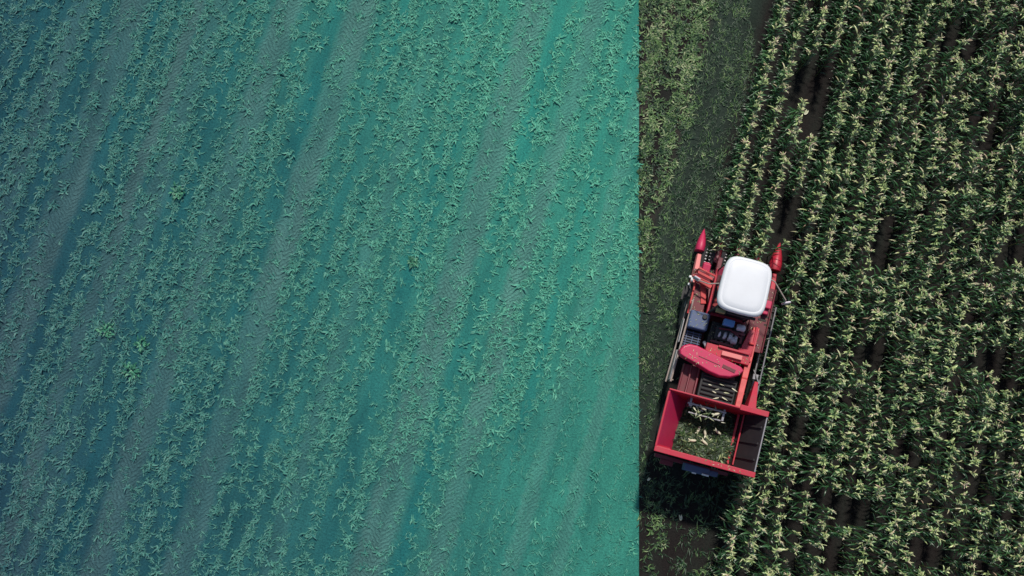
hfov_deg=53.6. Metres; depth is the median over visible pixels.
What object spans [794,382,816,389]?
maize plant
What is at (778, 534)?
maize plant
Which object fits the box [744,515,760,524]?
maize plant
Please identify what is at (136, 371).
weed clump
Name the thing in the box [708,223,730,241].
maize plant
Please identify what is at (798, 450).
maize plant
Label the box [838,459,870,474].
maize plant
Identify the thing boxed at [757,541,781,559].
maize plant
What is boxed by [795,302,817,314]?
maize plant
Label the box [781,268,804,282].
maize plant
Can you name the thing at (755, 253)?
maize plant
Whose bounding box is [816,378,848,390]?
maize plant
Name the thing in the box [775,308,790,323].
maize plant
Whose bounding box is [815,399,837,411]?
maize plant
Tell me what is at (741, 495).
maize plant
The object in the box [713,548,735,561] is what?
maize plant
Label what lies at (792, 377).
maize plant
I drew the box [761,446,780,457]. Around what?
maize plant
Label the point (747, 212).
maize plant
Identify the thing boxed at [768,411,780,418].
maize plant
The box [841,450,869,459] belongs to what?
maize plant
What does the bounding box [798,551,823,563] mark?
maize plant
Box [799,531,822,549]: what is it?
maize plant
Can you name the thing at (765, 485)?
maize plant
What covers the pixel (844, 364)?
maize plant
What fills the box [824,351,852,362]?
maize plant
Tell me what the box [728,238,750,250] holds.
maize plant
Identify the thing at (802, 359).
maize plant
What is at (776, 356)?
maize plant
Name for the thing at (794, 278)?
maize plant
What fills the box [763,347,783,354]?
maize plant
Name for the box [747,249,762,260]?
maize plant
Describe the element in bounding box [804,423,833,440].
maize plant
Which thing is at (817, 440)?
maize plant
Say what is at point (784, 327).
maize plant
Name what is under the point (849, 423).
maize plant
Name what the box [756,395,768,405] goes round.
maize plant
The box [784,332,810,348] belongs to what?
maize plant
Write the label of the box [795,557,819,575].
maize plant
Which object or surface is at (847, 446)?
maize plant
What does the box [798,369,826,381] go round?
maize plant
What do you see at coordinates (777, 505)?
maize plant
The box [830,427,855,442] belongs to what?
maize plant
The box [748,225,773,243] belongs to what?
maize plant
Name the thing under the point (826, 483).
maize plant
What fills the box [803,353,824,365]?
maize plant
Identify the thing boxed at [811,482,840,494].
maize plant
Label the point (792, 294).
maize plant
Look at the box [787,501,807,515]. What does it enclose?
maize plant
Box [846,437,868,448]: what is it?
maize plant
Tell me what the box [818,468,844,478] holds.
maize plant
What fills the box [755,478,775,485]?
maize plant
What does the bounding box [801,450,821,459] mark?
maize plant
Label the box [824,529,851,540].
maize plant
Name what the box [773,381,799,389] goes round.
maize plant
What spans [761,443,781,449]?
maize plant
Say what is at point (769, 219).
maize plant
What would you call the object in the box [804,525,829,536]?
maize plant
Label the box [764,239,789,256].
maize plant
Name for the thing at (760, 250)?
maize plant
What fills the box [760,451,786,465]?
maize plant
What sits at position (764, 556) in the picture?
maize plant
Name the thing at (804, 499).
maize plant
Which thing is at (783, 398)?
maize plant
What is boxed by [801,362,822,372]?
maize plant
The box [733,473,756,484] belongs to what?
maize plant
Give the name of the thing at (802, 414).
maize plant
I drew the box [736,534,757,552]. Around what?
maize plant
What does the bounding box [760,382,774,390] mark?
maize plant
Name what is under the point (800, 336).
maize plant
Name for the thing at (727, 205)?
maize plant
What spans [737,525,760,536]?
maize plant
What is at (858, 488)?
maize plant
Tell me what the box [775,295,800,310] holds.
maize plant
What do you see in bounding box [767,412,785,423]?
maize plant
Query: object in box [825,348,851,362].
maize plant
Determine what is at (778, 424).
maize plant
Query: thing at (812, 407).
maize plant
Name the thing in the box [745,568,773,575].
maize plant
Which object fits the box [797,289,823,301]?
maize plant
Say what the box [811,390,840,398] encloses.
maize plant
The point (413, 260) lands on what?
weed clump
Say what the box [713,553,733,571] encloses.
maize plant
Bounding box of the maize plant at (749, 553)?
[734,545,757,559]
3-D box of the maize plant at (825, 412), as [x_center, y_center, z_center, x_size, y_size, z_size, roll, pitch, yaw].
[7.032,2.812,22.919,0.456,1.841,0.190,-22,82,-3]
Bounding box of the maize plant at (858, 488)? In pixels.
[837,481,865,494]
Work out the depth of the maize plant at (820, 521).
22.49 m
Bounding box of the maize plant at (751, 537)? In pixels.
[737,532,756,543]
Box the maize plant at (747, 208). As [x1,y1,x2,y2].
[737,201,752,217]
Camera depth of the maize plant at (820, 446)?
22.63 m
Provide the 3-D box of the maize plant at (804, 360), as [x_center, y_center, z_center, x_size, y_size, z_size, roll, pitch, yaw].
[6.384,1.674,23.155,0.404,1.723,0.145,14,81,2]
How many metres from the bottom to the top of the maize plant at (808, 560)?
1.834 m
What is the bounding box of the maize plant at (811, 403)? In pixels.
[790,397,817,416]
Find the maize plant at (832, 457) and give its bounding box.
[821,448,843,463]
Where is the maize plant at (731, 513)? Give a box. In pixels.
[719,507,745,521]
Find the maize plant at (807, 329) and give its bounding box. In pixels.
[787,324,812,339]
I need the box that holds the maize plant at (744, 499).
[726,492,748,501]
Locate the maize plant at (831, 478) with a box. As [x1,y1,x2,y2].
[816,472,842,482]
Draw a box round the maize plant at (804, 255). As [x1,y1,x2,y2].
[785,252,809,270]
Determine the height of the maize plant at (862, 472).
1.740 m
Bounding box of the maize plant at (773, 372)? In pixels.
[758,370,777,380]
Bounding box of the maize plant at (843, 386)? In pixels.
[839,378,865,391]
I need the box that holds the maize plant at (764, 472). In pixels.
[755,466,778,477]
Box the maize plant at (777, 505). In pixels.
[765,500,784,508]
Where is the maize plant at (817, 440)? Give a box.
[803,433,830,444]
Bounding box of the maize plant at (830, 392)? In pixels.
[817,387,841,396]
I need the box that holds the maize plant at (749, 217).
[732,214,753,239]
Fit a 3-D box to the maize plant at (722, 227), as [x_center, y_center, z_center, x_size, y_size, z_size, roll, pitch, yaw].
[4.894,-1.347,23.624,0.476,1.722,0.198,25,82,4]
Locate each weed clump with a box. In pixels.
[95,319,114,340]
[121,362,140,382]
[133,336,149,351]
[168,181,184,198]
[407,255,417,267]
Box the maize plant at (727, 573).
[710,564,731,575]
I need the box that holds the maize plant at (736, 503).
[724,500,746,512]
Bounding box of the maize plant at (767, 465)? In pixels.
[757,462,772,469]
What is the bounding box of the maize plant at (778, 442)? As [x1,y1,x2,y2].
[762,439,786,444]
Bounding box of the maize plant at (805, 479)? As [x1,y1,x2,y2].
[792,476,817,483]
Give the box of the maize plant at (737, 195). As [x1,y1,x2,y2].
[712,191,741,216]
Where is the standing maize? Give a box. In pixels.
[721,0,1023,575]
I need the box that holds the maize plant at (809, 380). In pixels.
[799,378,813,384]
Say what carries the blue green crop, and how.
on the plot ground at (338, 28)
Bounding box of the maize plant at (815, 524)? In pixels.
[803,520,826,529]
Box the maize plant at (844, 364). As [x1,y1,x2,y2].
[824,359,849,374]
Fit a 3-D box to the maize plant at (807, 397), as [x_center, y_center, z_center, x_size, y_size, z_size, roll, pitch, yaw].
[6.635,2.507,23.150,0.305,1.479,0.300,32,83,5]
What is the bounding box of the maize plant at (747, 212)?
[732,210,754,224]
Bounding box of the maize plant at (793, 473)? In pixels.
[774,472,795,478]
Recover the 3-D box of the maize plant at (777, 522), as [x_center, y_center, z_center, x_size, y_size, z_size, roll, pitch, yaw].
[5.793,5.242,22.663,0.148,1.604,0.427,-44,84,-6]
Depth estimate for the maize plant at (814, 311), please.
22.94 m
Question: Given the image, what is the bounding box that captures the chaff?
[684,269,772,472]
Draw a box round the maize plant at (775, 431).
[764,427,783,435]
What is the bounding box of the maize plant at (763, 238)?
[748,235,765,250]
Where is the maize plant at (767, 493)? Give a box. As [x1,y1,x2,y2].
[749,486,770,497]
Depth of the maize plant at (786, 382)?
22.96 m
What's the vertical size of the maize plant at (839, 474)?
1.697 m
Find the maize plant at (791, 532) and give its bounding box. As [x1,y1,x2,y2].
[782,526,801,536]
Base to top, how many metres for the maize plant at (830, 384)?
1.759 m
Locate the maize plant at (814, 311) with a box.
[791,306,820,320]
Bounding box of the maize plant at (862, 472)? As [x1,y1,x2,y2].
[842,466,866,477]
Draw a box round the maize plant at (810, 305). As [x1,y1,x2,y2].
[792,300,814,315]
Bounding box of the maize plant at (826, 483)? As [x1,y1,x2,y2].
[815,478,841,488]
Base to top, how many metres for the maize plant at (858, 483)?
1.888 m
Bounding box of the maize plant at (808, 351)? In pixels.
[783,346,812,353]
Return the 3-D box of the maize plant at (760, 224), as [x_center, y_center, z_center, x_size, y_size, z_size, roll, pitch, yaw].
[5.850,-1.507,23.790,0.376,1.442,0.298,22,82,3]
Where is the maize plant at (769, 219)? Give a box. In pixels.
[753,217,771,234]
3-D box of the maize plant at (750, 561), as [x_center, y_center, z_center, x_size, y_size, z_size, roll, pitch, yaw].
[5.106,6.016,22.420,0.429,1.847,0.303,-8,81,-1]
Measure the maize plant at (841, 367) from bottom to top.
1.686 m
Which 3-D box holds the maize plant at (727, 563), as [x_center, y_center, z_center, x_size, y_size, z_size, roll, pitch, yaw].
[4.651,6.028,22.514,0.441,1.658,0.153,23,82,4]
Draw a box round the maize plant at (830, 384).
[817,380,845,387]
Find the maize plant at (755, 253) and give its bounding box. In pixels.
[743,247,767,256]
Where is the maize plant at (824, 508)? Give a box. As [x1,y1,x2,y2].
[813,500,835,514]
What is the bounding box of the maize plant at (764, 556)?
[752,551,781,570]
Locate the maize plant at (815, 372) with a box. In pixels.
[799,368,820,376]
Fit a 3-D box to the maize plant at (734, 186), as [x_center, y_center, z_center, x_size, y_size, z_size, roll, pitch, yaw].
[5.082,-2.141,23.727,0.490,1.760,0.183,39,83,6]
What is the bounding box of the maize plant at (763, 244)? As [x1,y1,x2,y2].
[747,238,768,255]
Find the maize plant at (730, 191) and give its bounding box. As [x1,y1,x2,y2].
[719,182,741,198]
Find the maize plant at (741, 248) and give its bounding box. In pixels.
[728,245,745,257]
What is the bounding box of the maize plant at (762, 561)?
[751,551,772,570]
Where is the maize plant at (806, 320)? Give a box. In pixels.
[790,310,816,327]
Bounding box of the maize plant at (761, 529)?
[741,518,766,533]
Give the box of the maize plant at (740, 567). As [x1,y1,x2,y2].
[729,562,749,572]
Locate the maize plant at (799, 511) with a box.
[785,509,807,516]
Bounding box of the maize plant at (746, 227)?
[727,225,749,242]
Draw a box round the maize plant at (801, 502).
[788,499,814,509]
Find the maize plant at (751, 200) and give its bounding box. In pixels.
[737,198,754,213]
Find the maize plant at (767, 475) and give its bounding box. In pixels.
[755,470,771,481]
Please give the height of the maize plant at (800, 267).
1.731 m
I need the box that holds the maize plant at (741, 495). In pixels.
[727,486,751,502]
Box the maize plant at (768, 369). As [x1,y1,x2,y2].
[753,363,776,371]
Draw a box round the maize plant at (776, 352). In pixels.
[761,344,782,357]
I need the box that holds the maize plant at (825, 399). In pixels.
[813,393,836,403]
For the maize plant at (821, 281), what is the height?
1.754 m
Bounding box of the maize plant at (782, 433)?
[764,430,786,440]
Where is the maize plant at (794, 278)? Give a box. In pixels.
[778,269,805,286]
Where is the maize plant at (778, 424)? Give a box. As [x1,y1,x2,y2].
[765,418,785,431]
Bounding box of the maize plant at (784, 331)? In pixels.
[768,325,790,337]
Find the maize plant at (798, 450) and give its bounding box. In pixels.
[780,439,802,458]
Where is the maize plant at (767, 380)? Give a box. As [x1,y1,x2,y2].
[754,375,773,383]
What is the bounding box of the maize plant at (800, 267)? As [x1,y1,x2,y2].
[784,263,806,282]
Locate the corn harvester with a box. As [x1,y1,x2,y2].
[654,229,790,477]
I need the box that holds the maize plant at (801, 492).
[789,489,809,498]
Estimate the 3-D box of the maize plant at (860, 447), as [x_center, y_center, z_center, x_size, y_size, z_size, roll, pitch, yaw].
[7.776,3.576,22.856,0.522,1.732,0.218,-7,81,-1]
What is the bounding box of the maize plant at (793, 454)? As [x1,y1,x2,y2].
[778,451,798,459]
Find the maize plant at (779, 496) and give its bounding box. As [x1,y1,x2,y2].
[768,490,791,500]
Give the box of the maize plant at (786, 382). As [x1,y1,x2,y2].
[772,378,799,388]
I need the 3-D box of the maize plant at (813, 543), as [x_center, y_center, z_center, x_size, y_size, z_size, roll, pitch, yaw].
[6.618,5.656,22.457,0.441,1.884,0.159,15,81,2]
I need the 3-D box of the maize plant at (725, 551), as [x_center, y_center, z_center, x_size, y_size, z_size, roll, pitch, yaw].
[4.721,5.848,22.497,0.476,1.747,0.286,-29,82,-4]
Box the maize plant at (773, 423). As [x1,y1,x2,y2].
[766,413,788,431]
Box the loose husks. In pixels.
[689,384,736,422]
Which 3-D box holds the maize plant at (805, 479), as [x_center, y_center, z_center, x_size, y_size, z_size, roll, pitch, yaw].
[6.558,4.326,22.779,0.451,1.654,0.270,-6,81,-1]
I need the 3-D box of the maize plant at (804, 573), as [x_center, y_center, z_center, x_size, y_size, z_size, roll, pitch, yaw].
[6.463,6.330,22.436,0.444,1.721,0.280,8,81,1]
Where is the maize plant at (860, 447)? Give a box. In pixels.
[844,442,873,451]
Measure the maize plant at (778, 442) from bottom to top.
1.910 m
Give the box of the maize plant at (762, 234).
[749,233,764,245]
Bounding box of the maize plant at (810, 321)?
[791,316,816,336]
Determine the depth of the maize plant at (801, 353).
22.89 m
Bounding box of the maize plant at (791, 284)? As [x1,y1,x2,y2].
[778,279,800,293]
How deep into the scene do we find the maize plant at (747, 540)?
22.49 m
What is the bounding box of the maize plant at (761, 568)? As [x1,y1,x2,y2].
[751,560,775,575]
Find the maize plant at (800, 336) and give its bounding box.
[786,330,808,342]
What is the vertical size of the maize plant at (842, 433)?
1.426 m
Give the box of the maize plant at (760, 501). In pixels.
[744,497,767,506]
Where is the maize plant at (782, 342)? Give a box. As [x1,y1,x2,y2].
[765,339,786,349]
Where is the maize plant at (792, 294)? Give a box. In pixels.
[776,287,796,302]
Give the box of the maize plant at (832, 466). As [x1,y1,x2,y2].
[818,461,839,470]
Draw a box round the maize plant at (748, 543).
[735,540,751,548]
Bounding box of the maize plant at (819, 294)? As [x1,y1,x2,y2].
[796,290,822,307]
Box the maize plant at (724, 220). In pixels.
[712,211,732,232]
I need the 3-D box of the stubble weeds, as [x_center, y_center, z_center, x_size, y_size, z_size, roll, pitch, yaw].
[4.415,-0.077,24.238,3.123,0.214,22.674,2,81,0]
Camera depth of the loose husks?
21.99 m
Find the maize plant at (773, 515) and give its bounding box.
[764,510,785,520]
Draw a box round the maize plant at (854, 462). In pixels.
[842,457,863,465]
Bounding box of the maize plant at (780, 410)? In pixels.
[764,405,792,416]
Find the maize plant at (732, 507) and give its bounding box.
[722,498,746,519]
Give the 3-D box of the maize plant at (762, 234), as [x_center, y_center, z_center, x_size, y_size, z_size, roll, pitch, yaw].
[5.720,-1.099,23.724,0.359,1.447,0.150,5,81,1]
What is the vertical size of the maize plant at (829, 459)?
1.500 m
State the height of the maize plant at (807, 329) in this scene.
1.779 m
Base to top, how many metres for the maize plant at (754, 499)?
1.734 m
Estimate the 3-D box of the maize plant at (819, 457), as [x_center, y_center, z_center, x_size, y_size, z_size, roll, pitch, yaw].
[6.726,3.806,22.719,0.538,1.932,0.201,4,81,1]
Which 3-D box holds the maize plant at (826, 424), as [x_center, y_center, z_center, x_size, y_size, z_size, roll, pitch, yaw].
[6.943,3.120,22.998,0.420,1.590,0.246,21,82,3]
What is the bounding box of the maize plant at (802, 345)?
[782,341,811,355]
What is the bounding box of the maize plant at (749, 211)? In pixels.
[734,210,753,219]
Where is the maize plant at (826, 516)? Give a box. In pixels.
[808,507,834,518]
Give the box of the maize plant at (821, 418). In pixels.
[808,407,839,422]
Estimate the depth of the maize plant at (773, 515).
22.62 m
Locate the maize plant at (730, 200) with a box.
[718,192,736,211]
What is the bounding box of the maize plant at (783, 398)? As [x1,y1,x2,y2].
[772,395,794,403]
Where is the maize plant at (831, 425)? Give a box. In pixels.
[807,418,836,432]
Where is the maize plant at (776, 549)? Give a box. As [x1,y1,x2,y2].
[756,537,783,554]
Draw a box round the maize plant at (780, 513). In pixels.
[765,507,786,519]
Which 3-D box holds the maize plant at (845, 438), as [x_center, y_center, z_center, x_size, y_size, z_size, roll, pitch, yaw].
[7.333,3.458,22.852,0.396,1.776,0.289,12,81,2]
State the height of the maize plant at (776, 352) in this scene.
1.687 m
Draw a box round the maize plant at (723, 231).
[707,228,727,247]
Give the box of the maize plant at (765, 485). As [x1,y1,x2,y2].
[750,482,770,488]
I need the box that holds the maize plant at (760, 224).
[752,212,771,232]
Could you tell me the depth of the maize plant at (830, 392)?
22.64 m
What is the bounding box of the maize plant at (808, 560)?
[796,553,826,563]
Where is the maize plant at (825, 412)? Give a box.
[812,406,839,414]
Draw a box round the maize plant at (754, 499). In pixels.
[747,493,768,504]
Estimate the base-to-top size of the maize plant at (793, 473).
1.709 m
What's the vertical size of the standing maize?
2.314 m
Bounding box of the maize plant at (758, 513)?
[745,507,764,516]
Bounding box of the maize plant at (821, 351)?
[804,349,824,358]
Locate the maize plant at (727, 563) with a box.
[713,554,732,565]
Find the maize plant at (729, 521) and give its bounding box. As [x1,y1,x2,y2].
[719,513,743,531]
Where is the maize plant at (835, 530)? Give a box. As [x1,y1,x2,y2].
[824,525,848,539]
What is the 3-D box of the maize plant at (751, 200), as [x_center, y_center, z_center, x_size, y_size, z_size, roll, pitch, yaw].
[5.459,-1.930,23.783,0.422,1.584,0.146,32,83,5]
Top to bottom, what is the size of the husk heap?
0.548 m
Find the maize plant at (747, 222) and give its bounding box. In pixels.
[732,220,752,237]
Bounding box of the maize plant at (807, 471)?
[796,467,819,476]
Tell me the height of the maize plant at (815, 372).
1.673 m
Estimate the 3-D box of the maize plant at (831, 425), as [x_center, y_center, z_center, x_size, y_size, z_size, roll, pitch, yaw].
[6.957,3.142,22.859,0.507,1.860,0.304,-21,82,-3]
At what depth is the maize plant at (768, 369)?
23.09 m
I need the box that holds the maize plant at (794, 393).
[770,389,800,396]
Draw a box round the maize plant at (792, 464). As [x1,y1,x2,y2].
[776,459,799,471]
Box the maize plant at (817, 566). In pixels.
[816,565,836,575]
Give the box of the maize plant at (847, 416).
[837,412,856,420]
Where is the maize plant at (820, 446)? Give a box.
[801,438,831,448]
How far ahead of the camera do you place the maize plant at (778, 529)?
22.42 m
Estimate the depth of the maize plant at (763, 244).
23.35 m
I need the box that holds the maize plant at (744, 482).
[729,476,751,490]
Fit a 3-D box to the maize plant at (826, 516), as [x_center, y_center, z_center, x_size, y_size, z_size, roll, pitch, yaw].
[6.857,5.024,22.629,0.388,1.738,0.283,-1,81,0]
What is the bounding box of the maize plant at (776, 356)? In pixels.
[759,352,781,362]
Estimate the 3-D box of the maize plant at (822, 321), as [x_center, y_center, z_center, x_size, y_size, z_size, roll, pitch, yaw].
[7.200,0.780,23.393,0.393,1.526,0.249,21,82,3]
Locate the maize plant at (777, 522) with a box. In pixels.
[762,516,780,525]
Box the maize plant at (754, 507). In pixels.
[743,503,762,514]
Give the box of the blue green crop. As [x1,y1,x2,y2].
[0,0,642,575]
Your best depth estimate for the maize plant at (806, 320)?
23.07 m
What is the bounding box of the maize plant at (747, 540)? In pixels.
[735,535,759,546]
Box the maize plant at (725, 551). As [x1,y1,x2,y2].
[713,544,736,558]
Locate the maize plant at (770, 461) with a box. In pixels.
[758,455,779,469]
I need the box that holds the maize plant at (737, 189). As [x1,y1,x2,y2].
[719,187,739,207]
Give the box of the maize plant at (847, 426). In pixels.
[827,420,854,431]
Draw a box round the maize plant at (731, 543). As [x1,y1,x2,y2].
[716,527,735,548]
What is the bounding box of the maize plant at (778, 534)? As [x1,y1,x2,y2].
[758,525,784,539]
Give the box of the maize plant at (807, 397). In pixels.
[793,392,812,402]
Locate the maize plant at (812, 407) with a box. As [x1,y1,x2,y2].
[792,402,818,410]
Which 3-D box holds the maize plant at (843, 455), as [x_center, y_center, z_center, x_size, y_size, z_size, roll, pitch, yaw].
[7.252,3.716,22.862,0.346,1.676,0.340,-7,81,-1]
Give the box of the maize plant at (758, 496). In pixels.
[748,489,766,499]
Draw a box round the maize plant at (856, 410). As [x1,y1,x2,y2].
[836,403,861,412]
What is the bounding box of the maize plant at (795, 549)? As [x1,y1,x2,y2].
[776,542,802,554]
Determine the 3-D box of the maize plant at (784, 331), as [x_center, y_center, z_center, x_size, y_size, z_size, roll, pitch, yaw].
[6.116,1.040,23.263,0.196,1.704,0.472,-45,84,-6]
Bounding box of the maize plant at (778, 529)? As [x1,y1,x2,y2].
[760,524,782,532]
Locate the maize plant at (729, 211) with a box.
[716,207,734,222]
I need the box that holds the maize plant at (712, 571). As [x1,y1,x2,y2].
[705,568,722,575]
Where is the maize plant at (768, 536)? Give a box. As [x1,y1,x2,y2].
[757,528,783,545]
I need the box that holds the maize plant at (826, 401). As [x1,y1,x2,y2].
[812,396,838,406]
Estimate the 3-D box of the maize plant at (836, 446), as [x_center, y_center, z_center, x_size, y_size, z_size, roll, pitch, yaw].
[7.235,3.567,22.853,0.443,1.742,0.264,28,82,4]
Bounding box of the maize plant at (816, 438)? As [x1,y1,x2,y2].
[802,431,830,443]
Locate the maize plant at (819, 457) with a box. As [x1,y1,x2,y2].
[797,453,826,460]
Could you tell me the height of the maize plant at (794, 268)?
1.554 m
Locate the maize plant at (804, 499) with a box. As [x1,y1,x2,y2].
[788,492,815,507]
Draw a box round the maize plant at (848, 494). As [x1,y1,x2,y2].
[833,490,859,499]
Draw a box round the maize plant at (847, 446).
[820,442,850,448]
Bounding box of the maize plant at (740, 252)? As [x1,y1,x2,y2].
[724,250,743,263]
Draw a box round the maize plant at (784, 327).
[772,321,790,334]
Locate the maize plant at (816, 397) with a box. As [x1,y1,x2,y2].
[796,391,819,399]
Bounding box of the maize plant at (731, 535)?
[716,520,736,541]
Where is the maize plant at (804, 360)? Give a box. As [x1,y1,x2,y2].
[778,356,805,364]
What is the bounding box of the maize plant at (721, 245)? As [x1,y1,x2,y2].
[708,243,724,257]
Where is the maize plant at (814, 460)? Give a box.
[797,456,828,465]
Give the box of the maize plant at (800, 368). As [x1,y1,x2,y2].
[777,362,805,381]
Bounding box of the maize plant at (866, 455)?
[842,450,870,458]
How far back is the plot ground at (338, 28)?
24.25 m
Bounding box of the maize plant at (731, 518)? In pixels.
[720,508,743,523]
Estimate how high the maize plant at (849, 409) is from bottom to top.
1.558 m
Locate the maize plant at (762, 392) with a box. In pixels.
[758,389,774,394]
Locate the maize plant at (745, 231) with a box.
[729,230,747,245]
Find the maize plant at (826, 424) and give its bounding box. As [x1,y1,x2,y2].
[807,417,829,426]
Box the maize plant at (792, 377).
[776,374,797,381]
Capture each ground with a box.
[0,0,638,575]
[639,0,1023,575]
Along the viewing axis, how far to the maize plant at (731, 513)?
22.51 m
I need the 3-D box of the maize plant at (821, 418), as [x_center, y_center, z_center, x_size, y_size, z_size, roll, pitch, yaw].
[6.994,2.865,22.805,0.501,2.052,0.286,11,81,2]
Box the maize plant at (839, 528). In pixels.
[827,524,851,532]
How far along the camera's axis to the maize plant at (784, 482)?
22.61 m
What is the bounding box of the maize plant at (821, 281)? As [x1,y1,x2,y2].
[800,278,826,293]
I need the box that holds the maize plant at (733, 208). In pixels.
[717,207,734,222]
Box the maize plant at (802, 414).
[787,407,812,418]
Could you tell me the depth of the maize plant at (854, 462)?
22.91 m
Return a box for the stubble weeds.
[634,0,756,575]
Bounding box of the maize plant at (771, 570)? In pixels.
[750,559,775,572]
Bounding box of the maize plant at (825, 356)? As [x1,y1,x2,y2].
[809,353,831,363]
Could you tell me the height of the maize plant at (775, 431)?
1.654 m
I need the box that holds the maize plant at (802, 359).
[780,357,805,367]
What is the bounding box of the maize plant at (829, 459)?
[820,452,843,463]
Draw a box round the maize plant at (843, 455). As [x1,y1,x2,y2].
[822,446,848,458]
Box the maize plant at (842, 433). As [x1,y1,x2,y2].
[832,428,845,437]
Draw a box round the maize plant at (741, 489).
[730,479,751,495]
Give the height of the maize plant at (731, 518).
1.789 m
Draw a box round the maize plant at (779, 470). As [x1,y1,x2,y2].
[774,466,795,478]
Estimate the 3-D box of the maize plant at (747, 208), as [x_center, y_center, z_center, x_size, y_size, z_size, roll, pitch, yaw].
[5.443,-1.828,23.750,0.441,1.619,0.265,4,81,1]
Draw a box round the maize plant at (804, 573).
[792,567,817,575]
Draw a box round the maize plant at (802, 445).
[781,441,809,446]
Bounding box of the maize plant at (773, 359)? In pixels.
[758,354,779,366]
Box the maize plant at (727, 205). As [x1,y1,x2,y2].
[716,193,738,219]
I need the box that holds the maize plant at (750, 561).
[732,550,754,564]
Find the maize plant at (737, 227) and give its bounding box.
[733,213,752,230]
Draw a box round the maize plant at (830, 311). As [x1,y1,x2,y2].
[815,306,833,319]
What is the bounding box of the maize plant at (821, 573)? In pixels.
[813,568,838,575]
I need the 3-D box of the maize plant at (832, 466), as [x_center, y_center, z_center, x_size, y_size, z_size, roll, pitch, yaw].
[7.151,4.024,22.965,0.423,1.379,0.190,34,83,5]
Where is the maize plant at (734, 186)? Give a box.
[719,184,741,202]
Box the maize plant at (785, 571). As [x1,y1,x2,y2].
[773,561,790,575]
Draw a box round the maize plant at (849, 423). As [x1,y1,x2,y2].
[832,417,853,427]
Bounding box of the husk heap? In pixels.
[672,403,735,464]
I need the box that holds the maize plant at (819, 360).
[801,355,824,373]
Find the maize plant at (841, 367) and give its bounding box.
[821,363,847,378]
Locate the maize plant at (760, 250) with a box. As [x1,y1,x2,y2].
[749,248,762,259]
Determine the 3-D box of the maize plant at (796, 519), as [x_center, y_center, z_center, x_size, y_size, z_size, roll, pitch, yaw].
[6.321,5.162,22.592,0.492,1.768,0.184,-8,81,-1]
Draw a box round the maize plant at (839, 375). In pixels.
[816,371,845,382]
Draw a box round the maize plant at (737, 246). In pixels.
[726,237,747,253]
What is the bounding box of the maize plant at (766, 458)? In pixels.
[758,453,772,460]
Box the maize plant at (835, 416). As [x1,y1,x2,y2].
[807,411,839,418]
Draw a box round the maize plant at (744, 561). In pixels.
[734,555,751,567]
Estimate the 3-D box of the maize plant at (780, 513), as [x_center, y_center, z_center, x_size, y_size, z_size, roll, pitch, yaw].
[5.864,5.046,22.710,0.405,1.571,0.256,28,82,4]
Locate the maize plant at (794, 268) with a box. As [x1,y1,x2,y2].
[782,261,804,273]
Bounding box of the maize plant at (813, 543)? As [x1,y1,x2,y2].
[798,538,826,550]
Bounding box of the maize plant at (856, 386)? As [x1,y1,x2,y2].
[837,381,861,393]
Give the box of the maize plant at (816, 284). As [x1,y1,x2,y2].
[799,281,821,298]
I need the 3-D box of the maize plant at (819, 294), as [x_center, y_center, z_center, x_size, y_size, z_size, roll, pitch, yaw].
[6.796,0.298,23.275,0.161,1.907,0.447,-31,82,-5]
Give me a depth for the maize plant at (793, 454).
22.66 m
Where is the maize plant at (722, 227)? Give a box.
[710,220,735,236]
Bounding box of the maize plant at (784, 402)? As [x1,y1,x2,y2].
[770,394,793,413]
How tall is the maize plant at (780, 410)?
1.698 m
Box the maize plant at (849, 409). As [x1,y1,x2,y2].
[832,403,856,414]
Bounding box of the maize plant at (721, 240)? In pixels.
[707,236,726,251]
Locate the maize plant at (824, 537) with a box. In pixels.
[802,523,829,540]
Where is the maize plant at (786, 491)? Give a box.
[769,485,788,499]
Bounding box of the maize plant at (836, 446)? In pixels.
[821,438,846,453]
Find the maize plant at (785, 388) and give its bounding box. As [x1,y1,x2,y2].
[774,385,788,392]
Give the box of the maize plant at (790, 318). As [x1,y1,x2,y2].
[773,316,792,327]
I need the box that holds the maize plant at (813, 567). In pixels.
[794,557,816,570]
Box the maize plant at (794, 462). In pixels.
[781,457,800,466]
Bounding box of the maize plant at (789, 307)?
[775,304,794,319]
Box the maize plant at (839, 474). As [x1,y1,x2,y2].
[816,468,841,481]
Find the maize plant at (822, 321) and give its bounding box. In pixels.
[814,316,837,326]
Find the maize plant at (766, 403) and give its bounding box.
[756,399,772,406]
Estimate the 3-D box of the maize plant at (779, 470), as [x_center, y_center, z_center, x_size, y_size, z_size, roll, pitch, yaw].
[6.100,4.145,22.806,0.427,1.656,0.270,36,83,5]
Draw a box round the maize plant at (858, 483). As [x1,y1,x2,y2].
[834,476,862,491]
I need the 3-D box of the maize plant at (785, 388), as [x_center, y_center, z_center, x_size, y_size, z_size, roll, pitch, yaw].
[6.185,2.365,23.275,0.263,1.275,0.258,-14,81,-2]
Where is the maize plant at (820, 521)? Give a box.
[800,515,827,524]
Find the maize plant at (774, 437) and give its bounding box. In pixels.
[763,435,780,444]
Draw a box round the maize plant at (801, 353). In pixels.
[782,350,806,367]
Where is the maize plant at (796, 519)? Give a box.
[785,513,808,524]
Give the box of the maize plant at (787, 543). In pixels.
[782,538,802,548]
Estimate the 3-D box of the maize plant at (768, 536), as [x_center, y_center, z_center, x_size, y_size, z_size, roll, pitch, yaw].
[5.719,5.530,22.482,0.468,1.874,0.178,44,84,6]
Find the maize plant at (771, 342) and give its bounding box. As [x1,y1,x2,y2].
[765,335,784,346]
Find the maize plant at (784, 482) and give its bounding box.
[772,477,794,487]
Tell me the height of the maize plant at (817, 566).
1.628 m
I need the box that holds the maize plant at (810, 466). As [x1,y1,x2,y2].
[798,459,827,475]
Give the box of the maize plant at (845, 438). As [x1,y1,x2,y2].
[827,435,851,445]

